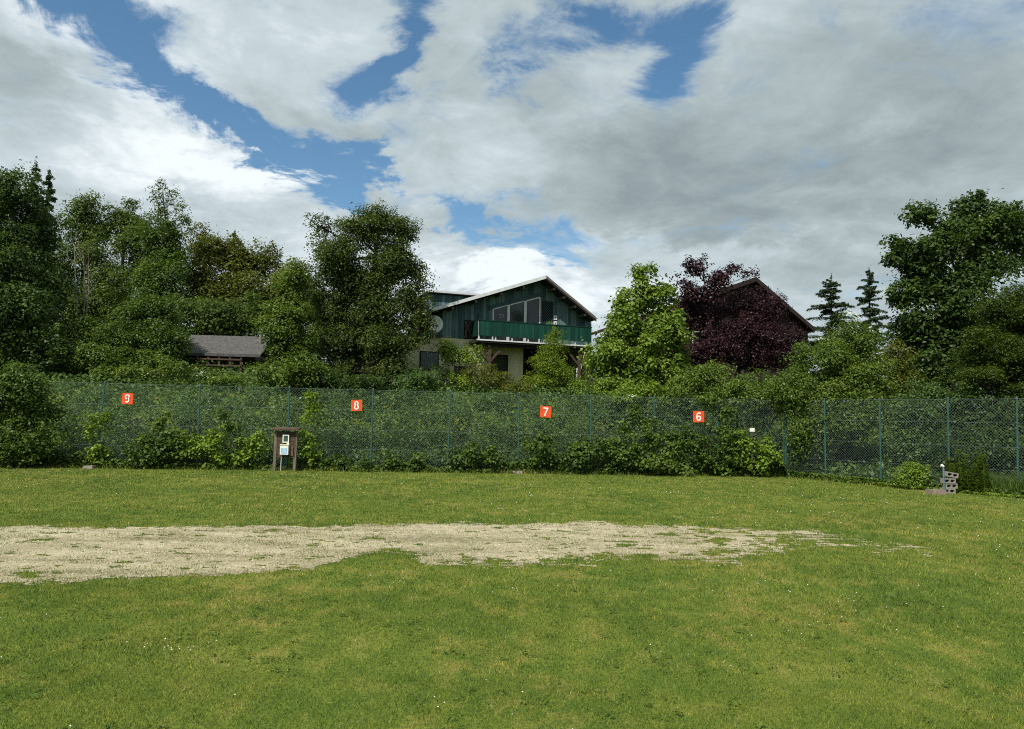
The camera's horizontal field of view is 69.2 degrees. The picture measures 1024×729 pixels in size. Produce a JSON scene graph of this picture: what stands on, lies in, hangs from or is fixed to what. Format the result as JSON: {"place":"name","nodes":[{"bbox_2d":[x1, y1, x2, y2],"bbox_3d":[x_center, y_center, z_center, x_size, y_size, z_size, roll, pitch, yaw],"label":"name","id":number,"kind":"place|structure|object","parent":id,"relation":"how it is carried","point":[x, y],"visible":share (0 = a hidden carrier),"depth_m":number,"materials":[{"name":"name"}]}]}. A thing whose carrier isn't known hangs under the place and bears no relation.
{"place":"outdoors","nodes":[
{"label":"outdoors","id":0,"kind":"place"},
{"bbox_2d":[0,520,931,584],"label":"gravel track","id":1,"kind":"structure","parent":0,"point":[91,541],"depth_m":12.52,"materials":[{"name":"beige gravel"}]},
{"bbox_2d":[0,326,1023,728],"bbox_3d":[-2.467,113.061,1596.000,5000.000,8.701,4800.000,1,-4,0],"label":"ground","id":2,"kind":"structure","parent":0,"point":[564,674],"depth_m":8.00,"materials":[{"name":"green plant"}]},
{"bbox_2d":[18,156,48,322],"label":"spruce","id":3,"kind":"object","parent":2,"relation":"on","point":[35,169],"visible":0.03,"depth_m":46.92,"materials":[{"name":"green plant"}]},
{"bbox_2d":[0,357,71,467],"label":"bush","id":4,"kind":"object","parent":2,"relation":"on","point":[20,403],"visible":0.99,"depth_m":26.96,"materials":[{"name":"green plant"}]},
{"bbox_2d":[0,159,88,374],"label":"tree","id":5,"kind":"object","parent":2,"relation":"on","point":[27,308],"visible":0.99,"depth_m":38.44,"materials":[{"name":"green plant"}]},
{"bbox_2d":[31,166,65,329],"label":"spruce","id":6,"kind":"object","parent":2,"relation":"on","point":[48,183],"visible":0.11,"depth_m":46.78,"materials":[{"name":"green plant"}]},
{"bbox_2d":[40,382,123,456],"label":"hazel bush","id":7,"kind":"object","parent":2,"relation":"on","point":[75,407],"visible":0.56,"depth_m":29.89,"materials":[{"name":"green plant"}]},
{"bbox_2d":[67,232,99,325],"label":"bare birch","id":8,"kind":"object","parent":2,"relation":"on","point":[84,295],"visible":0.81,"depth_m":44.42,"materials":[{"name":"grey plant"}]},
{"bbox_2d":[49,188,136,329],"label":"forest tree","id":9,"kind":"object","parent":2,"relation":"on","point":[95,233],"visible":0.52,"depth_m":54.96,"materials":[{"name":"green plant"}]},
{"bbox_2d":[71,196,154,325],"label":"forest tree","id":10,"kind":"object","parent":2,"relation":"on","point":[109,295],"visible":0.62,"depth_m":55.31,"materials":[{"name":"green plant"}]},
{"bbox_2d":[38,332,195,383],"bbox_3d":[-20.115,-0.380,37.728,8.915,2.865,2.920,1,-4,5],"label":"elder bush","id":11,"kind":"object","parent":2,"relation":"on","point":[92,358],"visible":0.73,"depth_m":37.30,"materials":[{"name":"green plant"}]},
{"bbox_2d":[53,284,199,371],"bbox_3d":[-20.571,-1.715,40.273,6.383,5.288,6.570,-3,-6,45],"label":"elder bush","id":12,"kind":"object","parent":2,"relation":"on","point":[145,321],"visible":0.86,"depth_m":39.80,"materials":[{"name":"green plant"}]},
{"bbox_2d":[89,380,188,457],"bbox_3d":[-15.662,2.333,30.282,5.184,3.443,3.104,-1,-5,30],"label":"hazel bush","id":13,"kind":"object","parent":2,"relation":"on","point":[129,410],"visible":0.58,"depth_m":30.11,"materials":[{"name":"green plant"}]},
{"bbox_2d":[123,215,201,326],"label":"forest tree","id":14,"kind":"object","parent":2,"relation":"on","point":[161,273],"visible":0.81,"depth_m":51.65,"materials":[{"name":"green plant"}]},
{"bbox_2d":[134,176,194,265],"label":"wispy tree","id":15,"kind":"object","parent":2,"relation":"on","point":[161,211],"visible":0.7,"depth_m":53.76,"materials":[{"name":"green plant"}]},
{"bbox_2d":[157,387,231,462],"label":"hazel bush","id":16,"kind":"object","parent":2,"relation":"on","point":[192,410],"visible":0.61,"depth_m":30.53,"materials":[{"name":"green plant"}]},
{"bbox_2d":[178,423,233,469],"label":"climbing plant","id":17,"kind":"object","parent":2,"relation":"on","point":[212,445],"visible":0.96,"depth_m":28.20,"materials":[{"name":"green plant"}]},
{"bbox_2d":[176,221,237,323],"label":"forest tree","id":18,"kind":"object","parent":2,"relation":"on","point":[206,250],"visible":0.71,"depth_m":56.12,"materials":[{"name":"green plant"}]},
{"bbox_2d":[177,361,253,387],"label":"elder bush","id":19,"kind":"object","parent":2,"relation":"on","point":[222,377],"visible":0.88,"depth_m":36.89,"materials":[{"name":"green plant"}]},
{"bbox_2d":[163,286,269,336],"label":"forest tree","id":20,"kind":"object","parent":2,"relation":"on","point":[217,317],"visible":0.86,"depth_m":47.94,"materials":[{"name":"green plant"}]},
{"bbox_2d":[177,335,276,372],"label":"log shed","id":21,"kind":"structure","parent":2,"relation":"on","point":[238,350],"depth_m":43.26,"materials":[{"name":"grey wood"}]},
{"bbox_2d":[206,230,271,335],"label":"forest tree","id":22,"kind":"object","parent":2,"relation":"on","point":[239,280],"visible":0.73,"depth_m":55.93,"materials":[{"name":"green plant"}]},
{"bbox_2d":[209,385,286,463],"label":"hazel bush","id":23,"kind":"object","parent":2,"relation":"on","point":[244,426],"visible":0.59,"depth_m":30.73,"materials":[{"name":"green plant"}]},
{"bbox_2d":[223,237,316,332],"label":"forest tree","id":24,"kind":"object","parent":2,"relation":"on","point":[266,262],"visible":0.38,"depth_m":58.59,"materials":[{"name":"green plant"}]},
{"bbox_2d":[272,427,301,470],"bbox_3d":[-8.641,3.281,28.353,1.012,1.764,0.440,1,-4,0],"label":"notice board","id":25,"kind":"object","parent":2,"relation":"on","point":[287,443],"visible":0.95,"depth_m":28.32,"materials":[{"name":"brown wood"}]},
{"bbox_2d":[242,256,335,393],"bbox_3d":[-11.033,-2.132,36.938,4.736,7.315,4.513,1,-4,0],"label":"maple","id":26,"kind":"object","parent":2,"relation":"on","point":[287,317],"visible":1,"depth_m":36.78,"materials":[{"name":"green plant"}]},
{"bbox_2d":[263,386,344,466],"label":"hazel bush","id":27,"kind":"object","parent":2,"relation":"on","point":[296,407],"visible":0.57,"depth_m":31.27,"materials":[{"name":"green plant"}]},
{"bbox_2d":[297,277,358,367],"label":"forest tree","id":28,"kind":"object","parent":2,"relation":"on","point":[313,330],"visible":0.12,"depth_m":56.60,"materials":[{"name":"green plant"}]},
{"bbox_2d":[300,366,388,393],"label":"shrub","id":29,"kind":"object","parent":2,"relation":"on","point":[330,378],"visible":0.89,"depth_m":36.17,"materials":[{"name":"green plant"}]},
{"bbox_2d":[313,386,399,466],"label":"hazel bush","id":30,"kind":"object","parent":2,"relation":"on","point":[364,409],"visible":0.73,"depth_m":30.99,"materials":[{"name":"green plant"}]},
{"bbox_2d":[296,198,441,390],"bbox_3d":[-7.564,-3.613,39.177,8.266,10.517,5.370,-1,-5,27],"label":"oak","id":31,"kind":"object","parent":2,"relation":"on","point":[355,344],"visible":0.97,"depth_m":38.76,"materials":[{"name":"green plant"}]},
{"bbox_2d":[0,381,784,474],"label":"chain link fence","id":32,"kind":"object","parent":2,"relation":"on","point":[449,402],"visible":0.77,"depth_m":29.44,"materials":[{"name":"green metal"}]},
{"bbox_2d":[73,409,115,464],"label":"climbing plant","id":33,"kind":"object","parent":32,"relation":"attached to","point":[97,448],"visible":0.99,"depth_m":27.86,"materials":[{"name":"green plant"}]},
{"bbox_2d":[122,393,133,403],"bbox_3d":[-14.624,1.298,28.260,0.420,0.420,0.116,3,-4,0],"label":"number sign","id":34,"kind":"object","parent":32,"relation":"attached to","point":[127,398],"visible":1,"depth_m":28.23,"materials":[{"name":"orange plastic"}]},
{"bbox_2d":[118,423,188,469],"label":"climbing plant","id":35,"kind":"object","parent":32,"relation":"attached to","point":[168,447],"visible":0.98,"depth_m":27.85,"materials":[{"name":"green plant"}]},
{"bbox_2d":[137,408,173,461],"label":"climbing plant","id":36,"kind":"object","parent":32,"relation":"attached to","point":[159,422],"visible":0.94,"depth_m":28.17,"materials":[{"name":"green plant"}]},
{"bbox_2d":[216,406,247,463],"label":"climbing plant","id":37,"kind":"object","parent":32,"relation":"attached to","point":[230,427],"visible":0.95,"depth_m":28.51,"materials":[{"name":"green plant"}]},
{"bbox_2d":[226,427,273,468],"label":"climbing plant","id":38,"kind":"object","parent":32,"relation":"attached to","point":[242,457],"visible":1,"depth_m":28.37,"materials":[{"name":"green plant"}]},
{"bbox_2d":[298,389,329,469],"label":"climbing plant","id":39,"kind":"object","parent":32,"relation":"attached to","point":[309,446],"visible":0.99,"depth_m":28.79,"materials":[{"name":"green plant"}]},
{"bbox_2d":[351,400,361,410],"bbox_3d":[-6.117,1.612,29.245,0.434,0.434,0.097,-1,-4,0],"label":"number sign","id":40,"kind":"object","parent":32,"relation":"attached to","point":[356,405],"visible":1,"depth_m":29.20,"materials":[{"name":"orange plastic"}]},
{"bbox_2d":[330,449,424,470],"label":"climbing plant","id":41,"kind":"object","parent":32,"relation":"attached to","point":[416,462],"visible":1,"depth_m":28.95,"materials":[{"name":"green plant"}]},
{"bbox_2d":[519,429,559,472],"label":"climbing plant","id":42,"kind":"object","parent":32,"relation":"attached to","point":[543,448],"visible":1,"depth_m":29.66,"materials":[{"name":"green plant"}]},
{"bbox_2d":[540,406,550,417],"bbox_3d":[1.361,1.915,30.078,0.447,0.447,0.097,4,-4,0],"label":"number sign","id":43,"kind":"object","parent":32,"relation":"attached to","point":[545,411],"visible":1,"depth_m":30.04,"materials":[{"name":"orange plastic"}]},
{"bbox_2d":[554,435,634,473],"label":"climbing plant","id":44,"kind":"object","parent":32,"relation":"attached to","point":[580,450],"visible":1,"depth_m":29.79,"materials":[{"name":"green plant"}]},
{"bbox_2d":[605,400,660,474],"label":"climbing plant","id":45,"kind":"object","parent":32,"relation":"attached to","point":[622,428],"visible":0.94,"depth_m":30.37,"materials":[{"name":"green plant"}]},
{"bbox_2d":[693,411,703,421],"bbox_3d":[7.775,2.174,30.960,0.460,0.460,0.098,0,-4,0],"label":"number sign","id":46,"kind":"object","parent":32,"relation":"attached to","point":[698,416],"visible":1,"depth_m":30.92,"materials":[{"name":"orange plastic"}]},
{"bbox_2d":[693,393,745,471],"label":"climbing plant","id":47,"kind":"object","parent":32,"relation":"attached to","point":[708,400],"visible":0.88,"depth_m":30.98,"materials":[{"name":"green plant"}]},
{"bbox_2d":[728,430,787,476],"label":"climbing plant","id":48,"kind":"object","parent":32,"relation":"attached to","point":[763,462],"visible":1,"depth_m":30.50,"materials":[{"name":"green plant"}]},
{"bbox_2d":[363,363,446,396],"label":"shrub","id":49,"kind":"object","parent":2,"relation":"on","point":[425,379],"visible":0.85,"depth_m":36.94,"materials":[{"name":"green plant"}]},
{"bbox_2d":[374,381,456,467],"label":"hazel bush","id":50,"kind":"object","parent":2,"relation":"on","point":[409,421],"visible":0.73,"depth_m":31.30,"materials":[{"name":"green plant"}]},
{"bbox_2d":[421,336,488,390],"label":"shrub","id":51,"kind":"object","parent":2,"relation":"on","point":[446,349],"visible":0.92,"depth_m":39.78,"materials":[{"name":"green plant"}]},
{"bbox_2d":[421,386,517,467],"bbox_3d":[-1.904,2.624,31.624,4.309,3.673,4.158,1,-4,0],"label":"hazel bush","id":52,"kind":"object","parent":2,"relation":"on","point":[483,433],"visible":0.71,"depth_m":31.60,"materials":[{"name":"green plant"}]},
{"bbox_2d":[446,441,506,469],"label":"climbing plant","id":53,"kind":"object","parent":2,"relation":"on","point":[464,456],"visible":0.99,"depth_m":29.41,"materials":[{"name":"green plant"}]},
{"bbox_2d":[369,275,596,386],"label":"chalet","id":54,"kind":"object","parent":2,"relation":"on","point":[506,328],"visible":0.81,"depth_m":44.18,"materials":[{"name":"beige paint"}]},
{"bbox_2d":[419,351,438,370],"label":"window","id":55,"kind":"structure","parent":54,"relation":"in","point":[428,357],"depth_m":42.56,"materials":[{"name":"grey glass"}]},
{"bbox_2d":[429,316,442,335],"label":"satellite dish","id":56,"kind":"object","parent":54,"relation":"attached to","point":[438,319],"visible":0.55,"depth_m":42.42,"materials":[{"name":"white metal"}]},
{"bbox_2d":[491,354,507,379],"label":"window","id":57,"kind":"structure","parent":54,"relation":"in","point":[501,361],"depth_m":44.09,"materials":[{"name":"black glass"}]},
{"bbox_2d":[492,305,508,340],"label":"window","id":58,"kind":"structure","parent":54,"relation":"in","point":[501,313],"depth_m":44.25,"materials":[{"name":"grey glass"}]},
{"bbox_2d":[508,301,525,341],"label":"window","id":59,"kind":"structure","parent":54,"relation":"in","point":[516,310],"depth_m":44.61,"materials":[{"name":"grey glass"}]},
{"bbox_2d":[525,297,540,341],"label":"window","id":60,"kind":"structure","parent":54,"relation":"in","point":[533,306],"depth_m":44.98,"materials":[{"name":"grey glass"}]},
{"bbox_2d":[460,358,538,396],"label":"shrub","id":61,"kind":"object","parent":2,"relation":"on","point":[484,377],"visible":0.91,"depth_m":38.35,"materials":[{"name":"green plant"}]},
{"bbox_2d":[0,319,1023,485],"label":"undergrowth","id":62,"kind":"object","parent":2,"relation":"on","point":[70,379],"visible":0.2,"depth_m":34.38,"materials":[{"name":"green plant"}]},
{"bbox_2d":[0,454,1023,496],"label":"ground ivy","id":63,"kind":"object","parent":2,"relation":"on","point":[71,459],"visible":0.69,"depth_m":28.91,"materials":[{"name":"green plant"}]},
{"bbox_2d":[0,475,1023,728],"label":"lawn weeds","id":64,"kind":"object","parent":2,"relation":"on","point":[640,691],"visible":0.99,"depth_m":8.02,"materials":[{"name":"green plant"}]},
{"bbox_2d":[0,467,1023,728],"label":"clover flowers","id":65,"kind":"object","parent":2,"relation":"on","point":[512,587],"visible":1,"depth_m":13.28,"materials":[{"name":"white plant"}]},
{"bbox_2d":[477,390,566,465],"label":"hazel bush","id":66,"kind":"object","parent":2,"relation":"on","point":[528,424],"visible":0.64,"depth_m":31.65,"materials":[{"name":"green plant"}]},
{"bbox_2d":[520,321,576,393],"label":"ornamental tree","id":67,"kind":"object","parent":2,"relation":"on","point":[551,367],"visible":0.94,"depth_m":41.02,"materials":[{"name":"green plant"}]},
{"bbox_2d":[541,385,619,468],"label":"hazel bush","id":68,"kind":"object","parent":2,"relation":"on","point":[577,421],"visible":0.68,"depth_m":32.12,"materials":[{"name":"green plant"}]},
{"bbox_2d":[561,350,607,396],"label":"shrub","id":69,"kind":"object","parent":2,"relation":"on","point":[587,385],"visible":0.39,"depth_m":39.09,"materials":[{"name":"green plant"}]},
{"bbox_2d":[592,380,673,453],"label":"flowering bush","id":70,"kind":"object","parent":2,"relation":"on","point":[650,394],"visible":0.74,"depth_m":33.56,"materials":[{"name":"green plant"}]},
{"bbox_2d":[592,382,675,465],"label":"hazel bush","id":71,"kind":"object","parent":2,"relation":"on","point":[644,411],"visible":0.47,"depth_m":32.49,"materials":[{"name":"green plant"}]},
{"bbox_2d":[574,261,699,415],"bbox_3d":[6.192,-1.345,36.621,6.214,8.049,4.045,1,-4,0],"label":"plane tree","id":72,"kind":"object","parent":2,"relation":"on","point":[650,361],"visible":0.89,"depth_m":36.45,"materials":[{"name":"green plant"}]},
{"bbox_2d":[615,428,698,476],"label":"climbing plant","id":73,"kind":"object","parent":2,"relation":"on","point":[664,455],"visible":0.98,"depth_m":30.03,"materials":[{"name":"green plant"}]},
{"bbox_2d":[654,356,737,449],"bbox_3d":[8.552,1.982,34.062,4.319,4.926,2.890,3,-4,-22],"label":"bush","id":74,"kind":"object","parent":2,"relation":"on","point":[706,376],"visible":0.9,"depth_m":33.62,"materials":[{"name":"green plant"}]},
{"bbox_2d":[657,393,741,468],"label":"hazel bush","id":75,"kind":"object","parent":2,"relation":"on","point":[694,426],"visible":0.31,"depth_m":32.64,"materials":[{"name":"green plant"}]},
{"bbox_2d":[592,277,814,405],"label":"brown gabled house","id":76,"kind":"structure","parent":2,"relation":"on","point":[805,324],"depth_m":53.34,"materials":[{"name":"clear wood"}]},
{"bbox_2d":[664,423,744,476],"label":"climbing plant","id":77,"kind":"object","parent":2,"relation":"on","point":[704,456],"visible":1,"depth_m":30.42,"materials":[{"name":"green plant"}]},
{"bbox_2d":[666,253,759,372],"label":"copper beech","id":78,"kind":"object","parent":2,"relation":"on","point":[719,278],"visible":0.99,"depth_m":46.43,"materials":[{"name":"purple plant"}]},
{"bbox_2d":[668,282,809,404],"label":"copper shrub","id":79,"kind":"object","parent":2,"relation":"on","point":[745,340],"visible":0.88,"depth_m":46.67,"materials":[{"name":"purple plant"}]},
{"bbox_2d":[694,365,798,457],"bbox_3d":[10.608,2.313,33.387,5.159,4.891,3.615,1,-4,0],"label":"bush","id":80,"kind":"object","parent":2,"relation":"on","point":[752,392],"visible":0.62,"depth_m":32.95,"materials":[{"name":"green plant"}]},
{"bbox_2d":[706,403,787,464],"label":"hazel bush","id":81,"kind":"object","parent":2,"relation":"on","point":[756,426],"visible":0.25,"depth_m":33.04,"materials":[{"name":"green plant"}]},
{"bbox_2d":[762,310,908,465],"bbox_3d":[13.619,1.008,31.129,6.133,6.806,4.597,1,-4,0],"label":"bush","id":82,"kind":"object","parent":2,"relation":"on","point":[846,365],"visible":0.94,"depth_m":30.69,"materials":[{"name":"green plant"}]},
{"bbox_2d":[806,273,870,402],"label":"fir","id":83,"kind":"object","parent":2,"relation":"on","point":[831,304],"visible":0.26,"depth_m":58.23,"materials":[{"name":"green plant"}]},
{"bbox_2d":[854,267,891,405],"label":"fir","id":84,"kind":"object","parent":2,"relation":"on","point":[869,293],"visible":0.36,"depth_m":60.33,"materials":[{"name":"green plant"}]},
{"bbox_2d":[873,336,929,446],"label":"bush","id":85,"kind":"object","parent":2,"relation":"on","point":[893,347],"visible":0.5,"depth_m":32.68,"materials":[{"name":"green plant"}]},
{"bbox_2d":[785,397,1023,488],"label":"chain link fence","id":86,"kind":"object","parent":2,"relation":"on","point":[948,432],"visible":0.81,"depth_m":26.96,"materials":[{"name":"green metal"}]},
{"bbox_2d":[886,457,933,489],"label":"shrub","id":87,"kind":"object","parent":2,"relation":"on","point":[911,468],"visible":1,"depth_m":26.19,"materials":[{"name":"green plant"}]},
{"bbox_2d":[869,374,970,466],"bbox_3d":[16.684,2.322,30.239,5.687,4.139,3.208,5,-5,-39],"label":"bush","id":88,"kind":"object","parent":2,"relation":"on","point":[932,396],"visible":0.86,"depth_m":29.08,"materials":[{"name":"green plant"}]},
{"bbox_2d":[925,489,945,494],"bbox_3d":[14.019,4.226,24.556,0.533,0.180,0.280,3,-4,-3],"label":"concrete slab","id":89,"kind":"object","parent":2,"relation":"on","point":[936,491],"depth_m":24.42,"materials":[{"name":"beige concrete"}]},
{"bbox_2d":[882,316,1012,401],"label":"dark tree","id":90,"kind":"object","parent":2,"relation":"on","point":[941,364],"visible":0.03,"depth_m":45.27,"materials":[{"name":"green plant"}]},
{"bbox_2d":[876,188,1023,439],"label":"chestnut","id":91,"kind":"object","parent":2,"relation":"on","point":[969,236],"visible":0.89,"depth_m":33.93,"materials":[{"name":"green plant"}]},
{"bbox_2d":[876,482,1023,497],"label":"ivy edging","id":92,"kind":"object","parent":2,"relation":"on","point":[957,490],"visible":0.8,"depth_m":24.94,"materials":[{"name":"green plant"}]},
{"bbox_2d":[949,463,961,489],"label":"tall weed","id":93,"kind":"object","parent":2,"relation":"on","point":[954,470],"visible":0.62,"depth_m":25.18,"materials":[{"name":"green plant"}]},
{"bbox_2d":[954,449,967,488],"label":"tall weed","id":94,"kind":"object","parent":2,"relation":"on","point":[962,467],"visible":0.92,"depth_m":25.13,"materials":[{"name":"green plant"}]},
{"bbox_2d":[961,453,975,493],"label":"tall weed","id":95,"kind":"object","parent":2,"relation":"on","point":[966,460],"visible":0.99,"depth_m":24.86,"materials":[{"name":"green plant"}]},
{"bbox_2d":[915,378,1023,476],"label":"bush","id":96,"kind":"object","parent":2,"relation":"on","point":[957,399],"visible":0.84,"depth_m":27.08,"materials":[{"name":"green plant"}]},
{"bbox_2d":[968,450,981,488],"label":"tall weed","id":97,"kind":"object","parent":2,"relation":"on","point":[975,458],"visible":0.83,"depth_m":24.95,"materials":[{"name":"green plant"}]},
{"bbox_2d":[931,275,1023,438],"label":"yew","id":98,"kind":"object","parent":2,"relation":"on","point":[995,351],"visible":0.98,"depth_m":28.62,"materials":[{"name":"green plant"}]},
{"bbox_2d":[971,463,985,491],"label":"tall weed","id":99,"kind":"object","parent":2,"relation":"on","point":[976,471],"visible":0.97,"depth_m":24.79,"materials":[{"name":"green plant"}]},
{"bbox_2d":[939,468,1023,493],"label":"long grass","id":100,"kind":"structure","parent":2,"relation":"on","point":[1003,484],"depth_m":24.42,"materials":[{"name":"green plant"}]},
{"bbox_2d":[977,454,991,491],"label":"tall weed","id":101,"kind":"object","parent":2,"relation":"on","point":[983,470],"visible":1,"depth_m":24.60,"materials":[{"name":"green plant"}]},
{"bbox_2d":[0,0,1023,407],"label":"sky","id":102,"kind":"structure","parent":0,"point":[574,143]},
{"bbox_2d":[942,483,957,488],"bbox_3d":[14.704,4.072,24.939,0.400,0.165,0.220,1,-4,-1],"label":"hollow block","id":103,"kind":"object","parent":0,"point":[949,485],"depth_m":24.83,"materials":[{"name":"concrete"}]},
{"bbox_2d":[940,478,955,483],"bbox_3d":[14.640,3.902,24.931,0.400,0.165,0.220,1,-4,0],"label":"hollow block","id":104,"kind":"object","parent":103,"relation":"on","point":[953,481],"depth_m":24.83,"materials":[{"name":"concrete"}]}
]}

